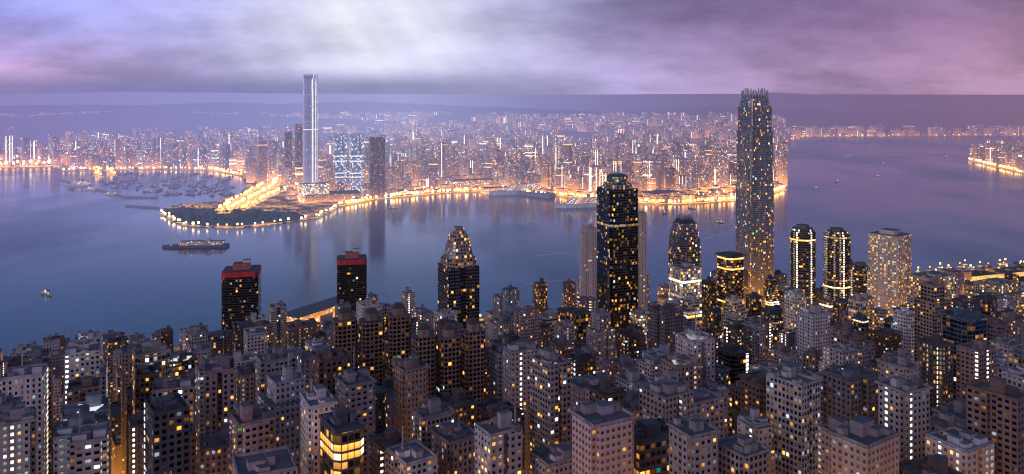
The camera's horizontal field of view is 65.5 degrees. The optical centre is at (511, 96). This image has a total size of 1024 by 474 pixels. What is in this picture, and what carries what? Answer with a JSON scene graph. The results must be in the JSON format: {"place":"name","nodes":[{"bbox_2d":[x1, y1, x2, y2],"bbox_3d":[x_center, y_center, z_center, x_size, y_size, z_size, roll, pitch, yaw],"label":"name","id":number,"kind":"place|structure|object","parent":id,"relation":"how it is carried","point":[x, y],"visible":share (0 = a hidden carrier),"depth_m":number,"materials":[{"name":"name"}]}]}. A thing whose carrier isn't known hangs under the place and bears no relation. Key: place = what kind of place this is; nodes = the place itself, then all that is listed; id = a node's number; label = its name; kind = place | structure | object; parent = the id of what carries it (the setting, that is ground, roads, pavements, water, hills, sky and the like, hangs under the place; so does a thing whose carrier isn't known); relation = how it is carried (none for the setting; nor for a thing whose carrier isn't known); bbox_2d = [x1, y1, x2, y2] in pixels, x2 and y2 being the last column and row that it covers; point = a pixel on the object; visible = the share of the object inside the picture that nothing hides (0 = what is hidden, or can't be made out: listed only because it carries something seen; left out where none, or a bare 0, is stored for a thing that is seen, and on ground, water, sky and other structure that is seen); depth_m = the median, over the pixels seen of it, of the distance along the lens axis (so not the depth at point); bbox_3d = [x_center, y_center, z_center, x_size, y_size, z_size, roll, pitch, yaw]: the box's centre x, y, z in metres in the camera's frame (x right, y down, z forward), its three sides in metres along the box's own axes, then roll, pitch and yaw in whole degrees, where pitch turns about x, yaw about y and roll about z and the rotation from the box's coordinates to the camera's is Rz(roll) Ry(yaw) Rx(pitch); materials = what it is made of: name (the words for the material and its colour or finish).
{"place":"outdoors","nodes":[
{"label":"outdoors","id":0,"kind":"place"},
{"bbox_2d":[0,111,400,147],"bbox_3d":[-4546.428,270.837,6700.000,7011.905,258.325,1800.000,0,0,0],"label":"hills","id":1,"kind":"structure","parent":0,"point":[39,129],"depth_m":6969.62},
{"bbox_2d":[162,208,303,225],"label":"park","id":2,"kind":"structure","parent":0,"point":[186,213],"depth_m":2607.33,"materials":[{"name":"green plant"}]},
{"bbox_2d":[163,203,306,222],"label":"park trees","id":3,"kind":"object","parent":2,"relation":"on","point":[192,216],"visible":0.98,"depth_m":2632.78,"materials":[{"name":"green plant"}]},
{"bbox_2d":[214,180,267,210],"bbox_3d":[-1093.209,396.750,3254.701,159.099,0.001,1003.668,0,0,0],"label":"street lights","id":4,"kind":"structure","parent":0,"point":[238,198],"depth_m":3088.87},
{"bbox_2d":[218,180,281,212],"bbox_3d":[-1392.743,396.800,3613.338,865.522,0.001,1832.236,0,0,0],"label":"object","id":5,"kind":"structure","parent":0,"point":[275,185],"depth_m":3182.59,"materials":[{"name":"yellow"}]},
{"bbox_2d":[240,190,285,209],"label":"street lights","id":6,"kind":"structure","parent":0,"point":[264,198],"depth_m":3088.48},
{"bbox_2d":[0,92,553,106],"bbox_3d":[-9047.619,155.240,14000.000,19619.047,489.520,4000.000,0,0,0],"label":"hills","id":7,"kind":"structure","parent":0,"point":[128,98],"depth_m":14745.24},
{"bbox_2d":[0,101,600,139],"bbox_3d":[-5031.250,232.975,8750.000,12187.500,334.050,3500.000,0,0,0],"label":"hills","id":8,"kind":"structure","parent":0,"point":[465,114],"depth_m":9571.90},
{"bbox_2d":[0,136,1023,354],"bbox_3d":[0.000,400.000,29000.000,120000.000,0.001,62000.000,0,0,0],"label":"sea water","id":9,"kind":"structure","parent":0,"point":[95,261],"depth_m":2303.53,"materials":[{"name":"blue liquid"}]},
{"bbox_2d":[60,179,157,198],"bbox_3d":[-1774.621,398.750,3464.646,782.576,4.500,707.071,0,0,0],"label":"breakwater","id":10,"kind":"object","parent":9,"relation":"in","point":[129,197],"visible":0.76,"depth_m":3148.47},
{"bbox_2d":[125,205,159,208],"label":"breakwater","id":11,"kind":"object","parent":9,"relation":"in","point":[137,206],"visible":1,"depth_m":2863.03,"materials":[{"name":"grey concrete"}]},
{"bbox_2d":[320,312,332,321],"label":"building wall","id":12,"kind":"structure","parent":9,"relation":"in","point":[327,317],"depth_m":1417.97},
{"bbox_2d":[40,139,946,294],"bbox_3d":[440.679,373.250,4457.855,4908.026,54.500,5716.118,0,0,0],"label":"boats","id":13,"kind":"object","parent":9,"relation":"on","point":[577,202],"visible":0.95,"depth_m":3241.36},
{"bbox_2d":[486,186,555,198],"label":"pier","id":14,"kind":"structure","parent":9,"relation":"in","point":[544,194],"depth_m":3181.73,"materials":[{"name":"grey concrete"}]},
{"bbox_2d":[0,0,1023,94],"label":"sky","id":15,"kind":"structure","parent":0,"point":[474,47],"materials":[{"name":"purple"}]},
{"bbox_2d":[2,135,1023,227],"bbox_3d":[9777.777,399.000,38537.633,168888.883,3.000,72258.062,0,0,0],"label":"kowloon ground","id":16,"kind":"structure","parent":0,"point":[279,200],"depth_m":2950.49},
{"bbox_2d":[0,111,1023,202],"bbox_3d":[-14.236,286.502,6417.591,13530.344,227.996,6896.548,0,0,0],"label":"distant city buildings","id":17,"kind":"structure","parent":16,"relation":"on","point":[656,151],"depth_m":4470.76,"materials":[{"name":"grey concrete"}]},
{"bbox_2d":[209,74,1023,422],"bbox_3d":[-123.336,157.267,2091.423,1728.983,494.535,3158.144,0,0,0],"label":"skyscrapers","id":18,"kind":"structure","parent":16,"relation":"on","point":[613,262],"depth_m":1142.32,"materials":[{"name":"grey glass"}]},
{"bbox_2d":[661,196,1023,275],"bbox_3d":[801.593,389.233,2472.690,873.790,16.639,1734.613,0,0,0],"label":"promenade trees","id":19,"kind":"object","parent":16,"relation":"on","point":[989,267],"visible":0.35,"depth_m":1800.32,"materials":[{"name":"green plant"}]},
{"bbox_2d":[3,265,1023,358],"bbox_3d":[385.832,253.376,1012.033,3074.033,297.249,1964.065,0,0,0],"label":"island ground","id":20,"kind":"structure","parent":0,"point":[993,271],"depth_m":1787.32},
{"bbox_2d":[0,259,1023,473],"bbox_3d":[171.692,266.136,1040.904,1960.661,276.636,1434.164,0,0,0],"label":"city buildings","id":21,"kind":"structure","parent":20,"relation":"on","point":[571,388],"depth_m":425.62,"materials":[{"name":"grey concrete"}]},
{"bbox_2d":[0,134,1023,441],"bbox_3d":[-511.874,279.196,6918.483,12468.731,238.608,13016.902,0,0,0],"label":"street lamps","id":22,"kind":"object","parent":20,"relation":"on","point":[402,196],"visible":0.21,"depth_m":3119.77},
{"bbox_2d":[500,93,1023,114],"bbox_3d":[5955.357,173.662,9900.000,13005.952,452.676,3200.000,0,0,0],"label":"hills","id":23,"kind":"structure","parent":0,"point":[600,105],"depth_m":10616.49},
{"bbox_2d":[551,94,1023,104],"bbox_3d":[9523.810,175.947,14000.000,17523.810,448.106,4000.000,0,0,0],"label":"hills","id":24,"kind":"structure","parent":0,"point":[884,99],"depth_m":15044.14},
{"bbox_2d":[620,107,1023,134],"bbox_3d":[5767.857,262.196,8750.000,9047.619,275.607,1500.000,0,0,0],"label":"hills","id":25,"kind":"structure","parent":0,"point":[921,120],"depth_m":8935.08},
{"bbox_2d":[972,272,1023,280],"bbox_3d":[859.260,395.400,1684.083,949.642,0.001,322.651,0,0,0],"label":"waterfront road","id":26,"kind":"structure","parent":0,"point":[993,276],"depth_m":1746.62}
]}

